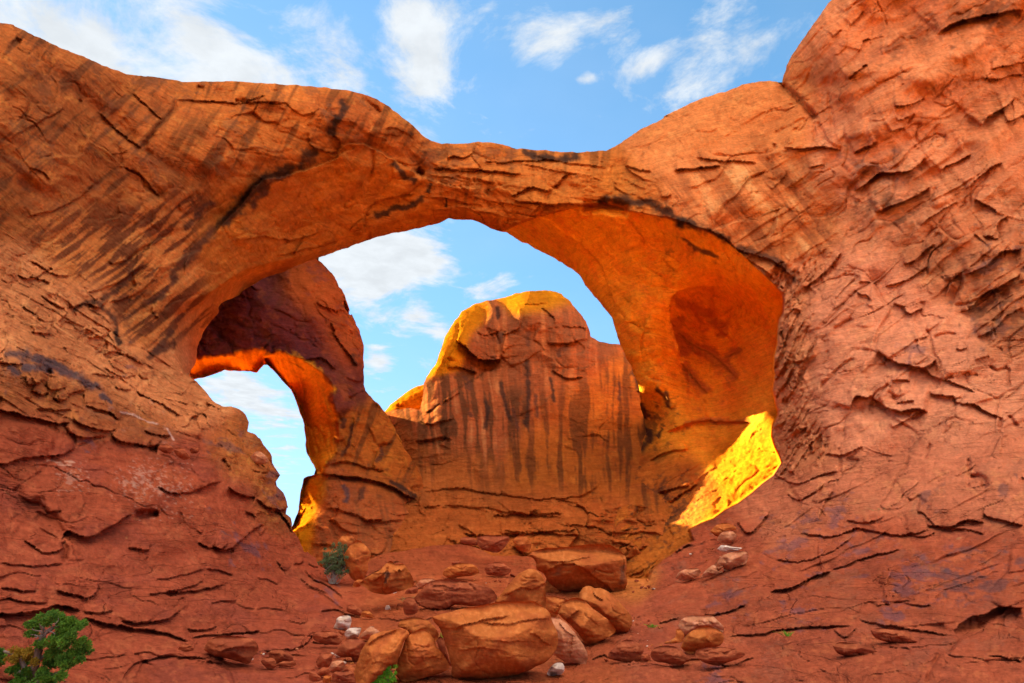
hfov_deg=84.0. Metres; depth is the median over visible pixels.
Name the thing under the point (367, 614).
boulder
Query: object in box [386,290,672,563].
butte
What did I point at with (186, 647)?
boulder
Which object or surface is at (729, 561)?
boulder
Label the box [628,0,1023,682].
cliff
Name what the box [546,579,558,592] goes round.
boulder
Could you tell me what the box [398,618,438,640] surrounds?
boulder
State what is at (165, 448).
boulder
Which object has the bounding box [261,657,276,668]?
boulder
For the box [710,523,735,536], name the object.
boulder
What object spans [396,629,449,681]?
boulder
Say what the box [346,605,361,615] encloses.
boulder
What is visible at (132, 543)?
cliff
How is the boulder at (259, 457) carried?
on the cliff at (132, 543)
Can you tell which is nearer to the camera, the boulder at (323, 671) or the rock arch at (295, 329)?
the boulder at (323, 671)
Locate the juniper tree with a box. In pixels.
[0,608,94,682]
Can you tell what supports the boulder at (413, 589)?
on the ground
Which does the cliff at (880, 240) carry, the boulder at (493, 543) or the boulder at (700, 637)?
the boulder at (700, 637)
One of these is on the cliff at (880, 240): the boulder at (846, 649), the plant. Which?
the boulder at (846, 649)
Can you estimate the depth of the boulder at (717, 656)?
8.63 m
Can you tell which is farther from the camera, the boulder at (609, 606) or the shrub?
the shrub
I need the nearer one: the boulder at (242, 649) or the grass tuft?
the boulder at (242, 649)
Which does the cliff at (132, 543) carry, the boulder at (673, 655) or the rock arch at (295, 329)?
the boulder at (673, 655)
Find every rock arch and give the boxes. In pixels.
[173,50,827,577]
[190,257,422,569]
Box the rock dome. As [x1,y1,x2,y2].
[385,385,423,412]
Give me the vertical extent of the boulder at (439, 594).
0.815 m
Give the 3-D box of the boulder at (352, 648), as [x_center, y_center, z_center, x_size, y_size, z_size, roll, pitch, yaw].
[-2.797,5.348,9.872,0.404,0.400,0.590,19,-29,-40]
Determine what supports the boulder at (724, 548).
on the cliff at (880, 240)
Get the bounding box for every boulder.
[158,444,172,453]
[173,448,190,459]
[178,644,193,651]
[189,447,198,453]
[204,636,258,663]
[250,451,268,464]
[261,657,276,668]
[268,649,292,662]
[276,660,295,666]
[309,669,322,681]
[312,631,341,644]
[316,546,344,568]
[316,653,332,668]
[317,667,329,676]
[322,675,330,682]
[330,660,344,671]
[331,670,355,682]
[333,615,351,629]
[335,534,355,552]
[335,638,364,661]
[344,540,370,580]
[345,627,360,638]
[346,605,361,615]
[352,579,362,586]
[354,629,408,682]
[360,561,413,594]
[360,626,379,639]
[361,611,374,617]
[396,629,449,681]
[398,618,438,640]
[403,597,417,615]
[405,586,417,593]
[413,579,496,609]
[416,578,434,588]
[432,601,557,678]
[436,636,451,666]
[443,563,478,578]
[460,537,477,545]
[477,535,509,552]
[485,562,510,575]
[495,569,545,607]
[513,535,530,551]
[529,544,626,591]
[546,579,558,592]
[546,596,566,616]
[547,662,564,675]
[551,617,587,663]
[558,598,615,645]
[578,586,631,632]
[608,640,643,661]
[641,654,650,660]
[650,646,690,665]
[665,629,683,642]
[676,568,700,580]
[678,615,723,635]
[681,626,723,653]
[695,647,744,665]
[700,564,721,578]
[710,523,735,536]
[715,551,748,571]
[717,530,736,544]
[718,545,740,551]
[833,642,876,655]
[871,628,917,642]
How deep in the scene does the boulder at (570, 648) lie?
9.53 m
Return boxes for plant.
[372,664,398,682]
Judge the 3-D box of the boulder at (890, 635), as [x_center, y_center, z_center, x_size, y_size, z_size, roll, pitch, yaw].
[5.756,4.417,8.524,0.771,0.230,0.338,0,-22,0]
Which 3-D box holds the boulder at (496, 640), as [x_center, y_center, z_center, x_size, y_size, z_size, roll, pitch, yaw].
[-0.256,4.500,8.537,1.909,1.125,1.640,0,-22,0]
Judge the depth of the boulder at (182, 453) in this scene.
19.75 m
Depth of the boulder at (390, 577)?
16.86 m
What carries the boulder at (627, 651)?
on the ground
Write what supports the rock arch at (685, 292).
on the ground
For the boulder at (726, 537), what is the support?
on the cliff at (880, 240)
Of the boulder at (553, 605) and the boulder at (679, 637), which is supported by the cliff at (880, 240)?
the boulder at (679, 637)
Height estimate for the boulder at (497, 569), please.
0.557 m
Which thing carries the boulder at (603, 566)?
on the ground
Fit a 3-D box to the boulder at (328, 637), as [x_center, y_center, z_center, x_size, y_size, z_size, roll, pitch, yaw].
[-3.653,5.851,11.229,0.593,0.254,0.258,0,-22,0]
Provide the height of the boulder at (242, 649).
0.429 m
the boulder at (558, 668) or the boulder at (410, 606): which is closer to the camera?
the boulder at (558, 668)
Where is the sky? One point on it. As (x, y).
(577, 76)
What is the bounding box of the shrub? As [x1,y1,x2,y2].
[317,541,350,583]
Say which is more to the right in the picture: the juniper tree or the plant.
the plant
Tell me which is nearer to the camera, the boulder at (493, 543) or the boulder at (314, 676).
the boulder at (314, 676)
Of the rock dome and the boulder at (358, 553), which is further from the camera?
the rock dome
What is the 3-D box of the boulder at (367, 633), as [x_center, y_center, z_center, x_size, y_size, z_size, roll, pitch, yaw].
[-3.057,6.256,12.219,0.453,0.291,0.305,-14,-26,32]
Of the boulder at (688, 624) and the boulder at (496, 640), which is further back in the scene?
the boulder at (688, 624)
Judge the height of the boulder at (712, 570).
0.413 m
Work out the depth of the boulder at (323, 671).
8.61 m
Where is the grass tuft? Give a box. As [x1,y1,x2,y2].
[773,631,792,635]
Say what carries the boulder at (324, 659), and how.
on the ground
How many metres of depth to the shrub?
21.93 m
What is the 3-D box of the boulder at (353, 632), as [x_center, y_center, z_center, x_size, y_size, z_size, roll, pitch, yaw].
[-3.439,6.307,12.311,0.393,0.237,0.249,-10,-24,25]
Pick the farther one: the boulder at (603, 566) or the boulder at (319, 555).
the boulder at (319, 555)
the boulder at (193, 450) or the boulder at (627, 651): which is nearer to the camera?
the boulder at (627, 651)
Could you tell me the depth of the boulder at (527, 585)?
15.63 m
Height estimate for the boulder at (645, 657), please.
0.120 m
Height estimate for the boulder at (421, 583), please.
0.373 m
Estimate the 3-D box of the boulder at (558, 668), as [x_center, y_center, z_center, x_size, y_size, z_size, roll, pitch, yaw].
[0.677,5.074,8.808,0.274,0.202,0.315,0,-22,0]
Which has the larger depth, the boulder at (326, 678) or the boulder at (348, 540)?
the boulder at (348, 540)
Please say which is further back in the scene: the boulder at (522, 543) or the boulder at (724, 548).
the boulder at (522, 543)
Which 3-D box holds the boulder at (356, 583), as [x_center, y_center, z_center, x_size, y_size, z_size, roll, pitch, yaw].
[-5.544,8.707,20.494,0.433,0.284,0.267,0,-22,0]
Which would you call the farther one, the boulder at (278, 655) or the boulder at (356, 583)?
the boulder at (356, 583)
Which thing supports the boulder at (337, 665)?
on the ground
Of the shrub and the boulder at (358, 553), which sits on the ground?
the boulder at (358, 553)
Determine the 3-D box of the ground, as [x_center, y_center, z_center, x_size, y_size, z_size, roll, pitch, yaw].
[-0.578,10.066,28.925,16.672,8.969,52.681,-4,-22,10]
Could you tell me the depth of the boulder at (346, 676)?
7.97 m
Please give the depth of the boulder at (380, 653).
8.12 m
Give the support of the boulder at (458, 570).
on the ground
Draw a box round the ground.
[245,501,679,682]
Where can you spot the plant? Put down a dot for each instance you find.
(387, 673)
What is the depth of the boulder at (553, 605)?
14.96 m
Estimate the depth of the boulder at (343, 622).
13.41 m
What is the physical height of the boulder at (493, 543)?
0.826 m
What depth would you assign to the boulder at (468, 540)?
28.73 m
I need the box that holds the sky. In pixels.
[0,0,830,524]
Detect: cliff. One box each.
[0,23,679,682]
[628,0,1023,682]
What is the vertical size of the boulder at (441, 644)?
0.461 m
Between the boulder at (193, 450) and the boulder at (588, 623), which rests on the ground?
the boulder at (588, 623)
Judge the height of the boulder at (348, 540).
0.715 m
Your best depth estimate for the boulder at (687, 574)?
18.11 m
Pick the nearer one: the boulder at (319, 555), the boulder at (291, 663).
the boulder at (291, 663)

